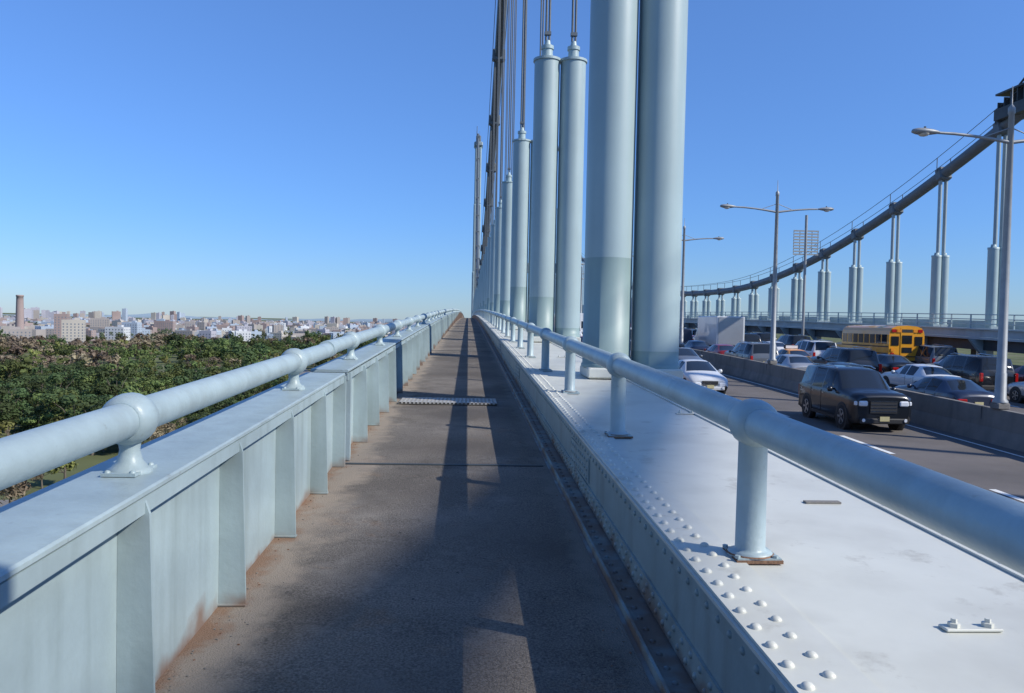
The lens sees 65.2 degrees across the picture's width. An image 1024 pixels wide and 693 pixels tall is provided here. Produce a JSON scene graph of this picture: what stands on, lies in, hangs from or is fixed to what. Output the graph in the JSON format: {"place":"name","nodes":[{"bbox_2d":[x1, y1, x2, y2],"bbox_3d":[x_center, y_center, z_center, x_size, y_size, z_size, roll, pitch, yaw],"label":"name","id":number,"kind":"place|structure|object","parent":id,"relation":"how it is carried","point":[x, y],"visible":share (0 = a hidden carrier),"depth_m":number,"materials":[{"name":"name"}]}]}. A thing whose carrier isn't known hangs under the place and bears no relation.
{"place":"outdoors","nodes":[
{"label":"outdoors","id":0,"kind":"place"},
{"bbox_2d":[90,317,109,326],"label":"apartment building","id":1,"kind":"structure","parent":0,"point":[100,322],"depth_m":1414.79,"materials":[{"name":"white concrete"}]},
{"bbox_2d":[0,369,309,506],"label":"street","id":2,"kind":"structure","parent":0,"point":[5,502],"depth_m":153.83,"materials":[{"name":"grey asphalt"}]},
{"bbox_2d":[2,313,696,328],"bbox_3d":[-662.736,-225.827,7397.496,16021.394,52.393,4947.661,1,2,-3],"label":"hills","id":3,"kind":"structure","parent":0,"point":[147,315],"depth_m":8481.37,"materials":[{"name":"grey"}]},
{"bbox_2d":[0,313,1023,499],"bbox_3d":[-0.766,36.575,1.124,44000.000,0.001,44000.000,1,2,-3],"label":"ground","id":4,"kind":"structure","parent":0,"point":[96,458],"depth_m":246.38,"materials":[{"name":"green plant"}]},
{"bbox_2d":[0,327,31,337],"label":"warehouse building","id":5,"kind":"structure","parent":4,"relation":"on","point":[18,332],"depth_m":843.17,"materials":[{"name":"brown brick"}]},
{"bbox_2d":[15,295,45,337],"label":"brick chimney","id":6,"kind":"object","parent":4,"relation":"on","point":[19,319],"visible":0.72,"depth_m":933.20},
{"bbox_2d":[54,312,69,337],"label":"apartment building","id":7,"kind":"structure","parent":4,"relation":"on","point":[58,318],"depth_m":995.34,"materials":[{"name":"beige concrete"}]},
{"bbox_2d":[61,318,85,345],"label":"apartment building","id":8,"kind":"structure","parent":4,"relation":"on","point":[71,330],"depth_m":869.99,"materials":[{"name":"beige concrete"}]},
{"bbox_2d":[105,325,129,342],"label":"warehouse building","id":9,"kind":"structure","parent":4,"relation":"on","point":[120,329],"depth_m":934.14,"materials":[{"name":"white paint"}]},
{"bbox_2d":[122,320,141,337],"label":"apartment building","id":10,"kind":"structure","parent":4,"relation":"on","point":[135,327],"depth_m":1121.91,"materials":[{"name":"white concrete"}]},
{"bbox_2d":[154,320,175,333],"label":"apartment building","id":11,"kind":"structure","parent":4,"relation":"on","point":[168,324],"depth_m":1460.65,"materials":[{"name":"beige concrete"}]},
{"bbox_2d":[184,320,194,328],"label":"apartment building","id":12,"kind":"structure","parent":4,"relation":"on","point":[190,323],"depth_m":1384.54,"materials":[{"name":"concrete"}]},
{"bbox_2d":[0,319,391,503],"bbox_3d":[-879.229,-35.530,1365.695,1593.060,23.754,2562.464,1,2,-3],"label":"distant trees","id":13,"kind":"object","parent":4,"relation":"on","point":[90,385],"visible":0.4,"depth_m":361.25,"materials":[{"name":"green plant"}]},
{"bbox_2d":[199,329,215,338],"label":"apartment building","id":14,"kind":"structure","parent":4,"relation":"on","point":[209,334],"depth_m":929.08,"materials":[{"name":"concrete"}]},
{"bbox_2d":[0,307,421,340],"bbox_3d":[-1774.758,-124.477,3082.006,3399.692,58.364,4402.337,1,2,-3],"label":"distant city","id":15,"kind":"object","parent":4,"relation":"on","point":[222,329],"visible":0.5,"depth_m":2011.59,"materials":[{"name":"grey concrete"}]},
{"bbox_2d":[235,329,250,341],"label":"apartment building","id":16,"kind":"structure","parent":4,"relation":"on","point":[246,334],"depth_m":989.96,"materials":[{"name":"white paint"}]},
{"bbox_2d":[471,135,558,317],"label":"bridge tower","id":17,"kind":"structure","parent":4,"relation":"on","point":[474,232],"depth_m":296.12,"materials":[{"name":"metal"}]},
{"bbox_2d":[476,0,507,285],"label":"suspension cable","id":18,"kind":"object","parent":17,"relation":"attached to","point":[487,204],"visible":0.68,"depth_m":90.73,"materials":[{"name":"paint"}]},
{"bbox_2d":[479,252,482,308],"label":"bridge suspender","id":19,"kind":"object","parent":18,"relation":"hanging from","point":[479,283],"visible":0.09,"depth_m":127.96,"materials":[{"name":"paint"}]},
{"bbox_2d":[480,233,483,308],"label":"bridge suspender","id":20,"kind":"object","parent":18,"relation":"hanging from","point":[481,276],"visible":0.03,"depth_m":117.31,"materials":[{"name":"paint"}]},
{"bbox_2d":[481,207,490,308],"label":"bridge suspender","id":21,"kind":"object","parent":18,"relation":"hanging from","point":[482,261],"visible":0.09,"depth_m":106.71,"materials":[{"name":"paint"}]},
{"bbox_2d":[482,172,494,308],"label":"bridge suspender","id":22,"kind":"object","parent":18,"relation":"hanging from","point":[487,235],"visible":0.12,"depth_m":96.10,"materials":[{"name":"paint"}]},
{"bbox_2d":[484,125,498,309],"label":"bridge suspender","id":23,"kind":"object","parent":18,"relation":"hanging from","point":[485,295],"visible":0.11,"depth_m":85.49,"materials":[{"name":"paint"}]},
{"bbox_2d":[486,61,503,309],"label":"bridge suspender","id":24,"kind":"object","parent":18,"relation":"hanging from","point":[488,273],"visible":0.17,"depth_m":74.90,"materials":[{"name":"paint"}]},
{"bbox_2d":[489,0,509,310],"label":"bridge suspender","id":25,"kind":"object","parent":18,"relation":"hanging from","point":[492,261],"visible":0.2,"depth_m":64.30,"materials":[{"name":"paint"}]},
{"bbox_2d":[494,0,516,312],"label":"bridge suspender","id":26,"kind":"object","parent":18,"relation":"hanging from","point":[498,219],"visible":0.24,"depth_m":53.76,"materials":[{"name":"paint"}]},
{"bbox_2d":[500,0,526,323],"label":"bridge suspender","id":27,"kind":"object","parent":18,"relation":"hanging from","point":[506,224],"visible":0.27,"depth_m":43.21,"materials":[{"name":"paint"}]},
{"bbox_2d":[509,0,544,329],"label":"bridge suspender","id":28,"kind":"object","parent":18,"relation":"hanging from","point":[521,225],"visible":0.43,"depth_m":32.67,"materials":[{"name":"paint"}]},
{"bbox_2d":[529,0,586,341],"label":"bridge suspender","id":29,"kind":"object","parent":18,"relation":"hanging from","point":[546,208],"visible":0.86,"depth_m":22.10,"materials":[{"name":"paint"}]},
{"bbox_2d":[580,0,687,378],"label":"bridge suspender","id":30,"kind":"object","parent":18,"relation":"hanging from","point":[657,134],"visible":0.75,"depth_m":11.55,"materials":[{"name":"paint"}]},
{"bbox_2d":[581,78,1023,296],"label":"suspension cable","id":31,"kind":"object","parent":17,"relation":"attached to","point":[966,156],"visible":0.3,"depth_m":61.86,"materials":[{"name":"paint"}]},
{"bbox_2d":[582,261,583,312],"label":"bridge suspender","id":32,"kind":"object","parent":31,"relation":"hanging from","point":[583,283],"visible":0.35,"depth_m":240.03,"materials":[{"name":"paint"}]},
{"bbox_2d":[680,297,686,317],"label":"bridge suspender","id":33,"kind":"object","parent":31,"relation":"hanging from","point":[685,305],"visible":0.41,"depth_m":126.97,"materials":[{"name":"paint"}]},
{"bbox_2d":[690,297,698,317],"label":"bridge suspender","id":34,"kind":"object","parent":31,"relation":"hanging from","point":[694,306],"visible":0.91,"depth_m":120.70,"materials":[{"name":"paint"}]},
{"bbox_2d":[702,296,710,315],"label":"bridge suspender","id":35,"kind":"object","parent":31,"relation":"hanging from","point":[706,307],"visible":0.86,"depth_m":114.42,"materials":[{"name":"paint"}]},
{"bbox_2d":[716,295,724,315],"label":"bridge suspender","id":36,"kind":"object","parent":31,"relation":"hanging from","point":[720,305],"visible":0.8,"depth_m":108.13,"materials":[{"name":"paint"}]},
{"bbox_2d":[731,293,740,316],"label":"bridge suspender","id":37,"kind":"object","parent":31,"relation":"hanging from","point":[735,304],"visible":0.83,"depth_m":101.85,"materials":[{"name":"paint"}]},
{"bbox_2d":[748,289,758,320],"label":"bridge suspender","id":38,"kind":"object","parent":31,"relation":"hanging from","point":[753,304],"visible":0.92,"depth_m":95.55,"materials":[{"name":"paint"}]},
{"bbox_2d":[768,282,779,319],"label":"bridge suspender","id":39,"kind":"object","parent":31,"relation":"hanging from","point":[770,301],"visible":0.45,"depth_m":89.26,"materials":[{"name":"paint"}]},
{"bbox_2d":[790,272,802,320],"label":"bridge suspender","id":40,"kind":"object","parent":31,"relation":"hanging from","point":[796,293],"visible":0.9,"depth_m":82.96,"materials":[{"name":"paint"}]},
{"bbox_2d":[816,258,830,321],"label":"bridge suspender","id":41,"kind":"object","parent":31,"relation":"hanging from","point":[823,291],"visible":0.9,"depth_m":76.68,"materials":[{"name":"paint"}]},
{"bbox_2d":[846,240,863,324],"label":"bridge suspender","id":42,"kind":"object","parent":31,"relation":"hanging from","point":[855,292],"visible":0.88,"depth_m":70.40,"materials":[{"name":"paint"}]},
{"bbox_2d":[883,214,902,324],"bbox_3d":[30.714,-6.130,64.318,1.282,9.832,0.720,1,2,-3],"label":"bridge suspender","id":43,"kind":"object","parent":31,"relation":"hanging from","point":[893,287],"visible":0.94,"depth_m":64.11,"materials":[{"name":"paint"}]},
{"bbox_2d":[928,180,949,327],"bbox_3d":[31.076,-6.678,58.008,1.282,11.542,0.720,1,2,-3],"label":"bridge suspender","id":44,"kind":"object","parent":31,"relation":"hanging from","point":[939,283],"visible":0.91,"depth_m":57.83,"materials":[{"name":"paint"}]},
{"bbox_2d":[679,312,1023,368],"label":"side girder","id":45,"kind":"object","parent":44,"relation":"hanging from","point":[974,336],"visible":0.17,"depth_m":58.02,"materials":[{"name":"metal"}]},
{"bbox_2d":[983,134,1007,330],"bbox_3d":[31.439,-7.334,51.694,1.282,13.480,0.720,1,2,-3],"label":"bridge suspender","id":46,"kind":"object","parent":31,"relation":"hanging from","point":[994,258],"visible":0.71,"depth_m":51.54,"materials":[{"name":"paint"}]},
{"bbox_2d":[0,0,1023,321],"label":"sky","id":47,"kind":"structure","parent":0,"point":[303,159],"materials":[{"name":"blue"}]},
{"bbox_2d":[554,313,581,335],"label":"box truck","id":48,"kind":"object","parent":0,"point":[580,324],"visible":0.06,"depth_m":77.85,"materials":[{"name":"white metal"}]},
{"bbox_2d":[581,313,582,335],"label":"box truck","id":49,"kind":"object","parent":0,"point":[582,323],"depth_m":90.10,"materials":[{"name":"white metal"}]},
{"bbox_2d":[720,372,1023,502],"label":"roadway","id":50,"kind":"structure","parent":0,"point":[985,468],"depth_m":24.06,"materials":[{"name":"grey asphalt"}]},
{"bbox_2d":[679,328,693,342],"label":"van","id":51,"kind":"object","parent":50,"relation":"on","point":[687,334],"visible":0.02,"depth_m":69.34,"materials":[{"name":"blue metal"}]},
{"bbox_2d":[678,347,702,360],"bbox_3d":[10.791,0.856,50.693,2.263,1.565,4.950,1,3,-3],"label":"sedan","id":52,"kind":"object","parent":50,"relation":"on","point":[687,353],"visible":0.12,"depth_m":49.88,"materials":[{"name":"silver glass"}]},
{"bbox_2d":[684,340,709,350],"bbox_3d":[14.863,0.254,65.097,2.263,1.565,4.950,1,3,-3],"label":"sedan","id":53,"kind":"object","parent":50,"relation":"on","point":[697,344],"visible":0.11,"depth_m":63.63,"materials":[{"name":"blue metal"}]},
{"bbox_2d":[678,359,727,393],"bbox_3d":[8.849,1.418,38.579,2.263,1.565,4.950,1,3,-3],"label":"sedan","id":54,"kind":"object","parent":50,"relation":"on","point":[705,373],"visible":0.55,"depth_m":36.90,"materials":[{"name":"white metal"}]},
{"bbox_2d":[703,344,733,354],"bbox_3d":[15.273,0.577,58.476,2.263,1.565,4.950,1,3,-3],"label":"sedan","id":55,"kind":"object","parent":50,"relation":"on","point":[719,348],"visible":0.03,"depth_m":57.23,"materials":[{"name":"red metal"}]},
{"bbox_2d":[693,316,744,346],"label":"box truck","id":56,"kind":"object","parent":50,"relation":"on","point":[711,330],"visible":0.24,"depth_m":67.10,"materials":[{"name":"white metal"}]},
{"bbox_2d":[472,315,1023,692],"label":"box girder","id":57,"kind":"object","parent":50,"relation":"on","point":[855,592],"visible":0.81,"depth_m":3.62,"materials":[{"name":"metal"}]},
{"bbox_2d":[155,318,654,692],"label":"walkway","id":58,"kind":"structure","parent":57,"relation":"attached to","point":[434,548],"depth_m":4.56,"materials":[{"name":"concrete"}]},
{"bbox_2d":[0,312,463,692],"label":"steel parapet","id":59,"kind":"structure","parent":58,"relation":"attached to","point":[119,584],"depth_m":3.41,"materials":[{"name":"paint"}]},
{"bbox_2d":[0,309,462,490],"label":"handrail","id":60,"kind":"object","parent":59,"relation":"on","point":[128,423],"visible":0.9,"depth_m":3.14,"materials":[{"name":"metal"}]},
{"bbox_2d":[399,397,496,404],"bbox_3d":[-0.997,0.859,12.598,1.500,0.031,0.750,1,2,-3],"label":"expansion joint","id":61,"kind":"object","parent":58,"relation":"on","point":[450,401],"visible":1,"depth_m":12.48,"materials":[{"name":"metal"}]},
{"bbox_2d":[472,309,1023,574],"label":"handrail","id":62,"kind":"object","parent":57,"relation":"on","point":[987,523],"visible":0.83,"depth_m":2.96,"materials":[{"name":"metal"}]},
{"bbox_2d":[724,341,778,361],"bbox_3d":[15.532,0.655,51.975,2.443,2.049,5.350,1,3,-3],"label":"suv","id":63,"kind":"object","parent":50,"relation":"on","point":[758,351],"visible":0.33,"depth_m":49.67,"materials":[{"name":"silver metal"}]},
{"bbox_2d":[744,333,761,342],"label":"suv","id":64,"kind":"object","parent":50,"relation":"on","point":[753,337],"visible":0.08,"depth_m":72.27,"materials":[{"name":"black metal"}]},
{"bbox_2d":[750,332,776,342],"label":"suv","id":65,"kind":"object","parent":50,"relation":"on","point":[765,336],"visible":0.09,"depth_m":77.07,"materials":[{"name":"black metal"}]},
{"bbox_2d":[763,341,784,350],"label":"sedan","id":66,"kind":"object","parent":50,"relation":"on","point":[780,345],"visible":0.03,"depth_m":65.23,"materials":[{"name":"white metal"}]},
{"bbox_2d":[765,354,813,369],"bbox_3d":[15.954,1.201,46.007,2.263,1.565,4.950,1,3,-3],"label":"sedan","id":67,"kind":"object","parent":50,"relation":"on","point":[797,361],"visible":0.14,"depth_m":44.55,"materials":[{"name":"silver metal"}]},
{"bbox_2d":[777,334,810,344],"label":"suv","id":68,"kind":"object","parent":50,"relation":"on","point":[786,339],"visible":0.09,"depth_m":70.34,"materials":[{"name":"grey metal"}]},
{"bbox_2d":[778,345,811,357],"bbox_3d":[18.470,0.787,53.145,2.263,1.800,4.950,1,3,-3],"label":"taxi","id":69,"kind":"object","parent":50,"relation":"on","point":[790,349],"visible":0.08,"depth_m":52.18,"materials":[{"name":"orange metal"}]},
{"bbox_2d":[793,215,818,335],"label":"highway sign","id":70,"kind":"object","parent":50,"relation":"on","point":[805,242],"visible":0.93,"depth_m":71.25,"materials":[{"name":"metal"}]},
{"bbox_2d":[796,339,836,356],"bbox_3d":[21.794,0.485,58.326,2.443,2.049,5.350,1,3,-3],"label":"suv","id":71,"kind":"object","parent":50,"relation":"on","point":[812,348],"visible":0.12,"depth_m":56.02,"materials":[{"name":"white metal"}]},
{"bbox_2d":[827,362,862,366],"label":"sedan","id":72,"kind":"object","parent":50,"relation":"on","point":[840,363],"visible":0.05,"depth_m":38.79,"materials":[{"name":"grey metal"}]},
{"bbox_2d":[809,346,881,372],"bbox_3d":[19.326,0.999,46.682,2.443,2.049,5.350,1,3,-3],"label":"suv","id":73,"kind":"object","parent":50,"relation":"on","point":[859,356],"visible":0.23,"depth_m":44.39,"materials":[{"name":"black metal"}]},
{"bbox_2d":[683,347,1023,451],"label":"median barrier","id":74,"kind":"object","parent":50,"relation":"on","point":[988,424],"visible":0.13,"depth_m":27.42,"materials":[{"name":"concrete"}]},
{"bbox_2d":[580,266,583,312],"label":"street lamp","id":75,"kind":"object","parent":74,"relation":"on","point":[581,292],"visible":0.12,"depth_m":116.44,"materials":[{"name":"metal"}]},
{"bbox_2d":[679,218,723,346],"bbox_3d":[13.113,-4.894,61.386,6.220,9.850,0.440,1,2,-3],"label":"street lamp","id":76,"kind":"object","parent":74,"relation":"on","point":[681,343],"visible":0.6,"depth_m":61.32,"materials":[{"name":"metal"}]},
{"bbox_2d":[720,185,833,363],"bbox_3d":[14.120,-3.971,42.934,6.220,9.850,0.440,1,2,-3],"label":"street lamp","id":77,"kind":"object","parent":74,"relation":"on","point":[772,359],"visible":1,"depth_m":42.85,"materials":[{"name":"metal"}]},
{"bbox_2d":[911,86,1023,409],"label":"street lamp","id":78,"kind":"object","parent":74,"relation":"on","point":[1000,401],"visible":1,"depth_m":24.41,"materials":[{"name":"metal"}]},
{"bbox_2d":[798,363,911,429],"bbox_3d":[12.061,1.733,28.439,2.443,2.131,4.708,1,3,-3],"label":"suv","id":79,"kind":"object","parent":50,"relation":"on","point":[846,396],"visible":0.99,"depth_m":27.45,"materials":[{"name":"black metal"}]},
{"bbox_2d":[723,374,1023,501],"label":"road marking","id":80,"kind":"object","parent":50,"relation":"on","point":[1009,495],"visible":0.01,"depth_m":23.81,"materials":[{"name":"paint"}]},
{"bbox_2d":[836,325,924,362],"bbox_3d":[25.878,0.017,57.104,2.454,3.073,8.740,1,2,-3],"label":"school bus","id":81,"kind":"object","parent":50,"relation":"on","point":[904,341],"visible":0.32,"depth_m":53.40,"materials":[{"name":"yellow metal"}]},
{"bbox_2d":[877,354,915,373],"bbox_3d":[22.805,1.209,48.889,2.263,1.565,4.950,1,3,-3],"label":"sedan","id":82,"kind":"object","parent":50,"relation":"on","point":[890,362],"visible":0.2,"depth_m":47.26,"materials":[{"name":"blue metal"}]},
{"bbox_2d":[881,364,958,386],"bbox_3d":[20.111,1.618,39.534,2.263,1.565,4.950,1,3,-3],"label":"sedan","id":83,"kind":"object","parent":50,"relation":"on","point":[906,374],"visible":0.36,"depth_m":38.82,"materials":[{"name":"white metal"}]},
{"bbox_2d":[915,344,957,363],"bbox_3d":[27.657,0.839,53.649,2.443,2.049,5.350,1,3,-3],"label":"suv","id":84,"kind":"object","parent":50,"relation":"on","point":[927,354],"visible":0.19,"depth_m":51.40,"materials":[{"name":"black metal"}]},
{"bbox_2d":[895,376,993,405],"bbox_3d":[17.214,1.938,32.070,2.263,1.565,4.950,1,3,-3],"label":"sedan","id":85,"kind":"object","parent":50,"relation":"on","point":[959,388],"visible":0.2,"depth_m":30.63,"materials":[{"name":"grey metal"}]},
{"bbox_2d":[931,353,1017,389],"bbox_3d":[23.518,1.356,41.412,2.443,2.049,5.350,1,3,-3],"label":"suv","id":86,"kind":"object","parent":50,"relation":"on","point":[979,370],"visible":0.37,"depth_m":39.21,"materials":[{"name":"black metal"}]},
{"bbox_2d":[1007,382,1023,402],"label":"sedan","id":87,"kind":"object","parent":50,"relation":"on","point":[1015,392],"visible":0.92,"depth_m":36.29,"materials":[{"name":"silver metal"}]},
{"bbox_2d":[1014,365,1023,381],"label":"sedan","id":88,"kind":"object","parent":50,"relation":"on","point":[1020,371],"visible":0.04,"depth_m":41.07,"materials":[{"name":"black metal"}]}
]}

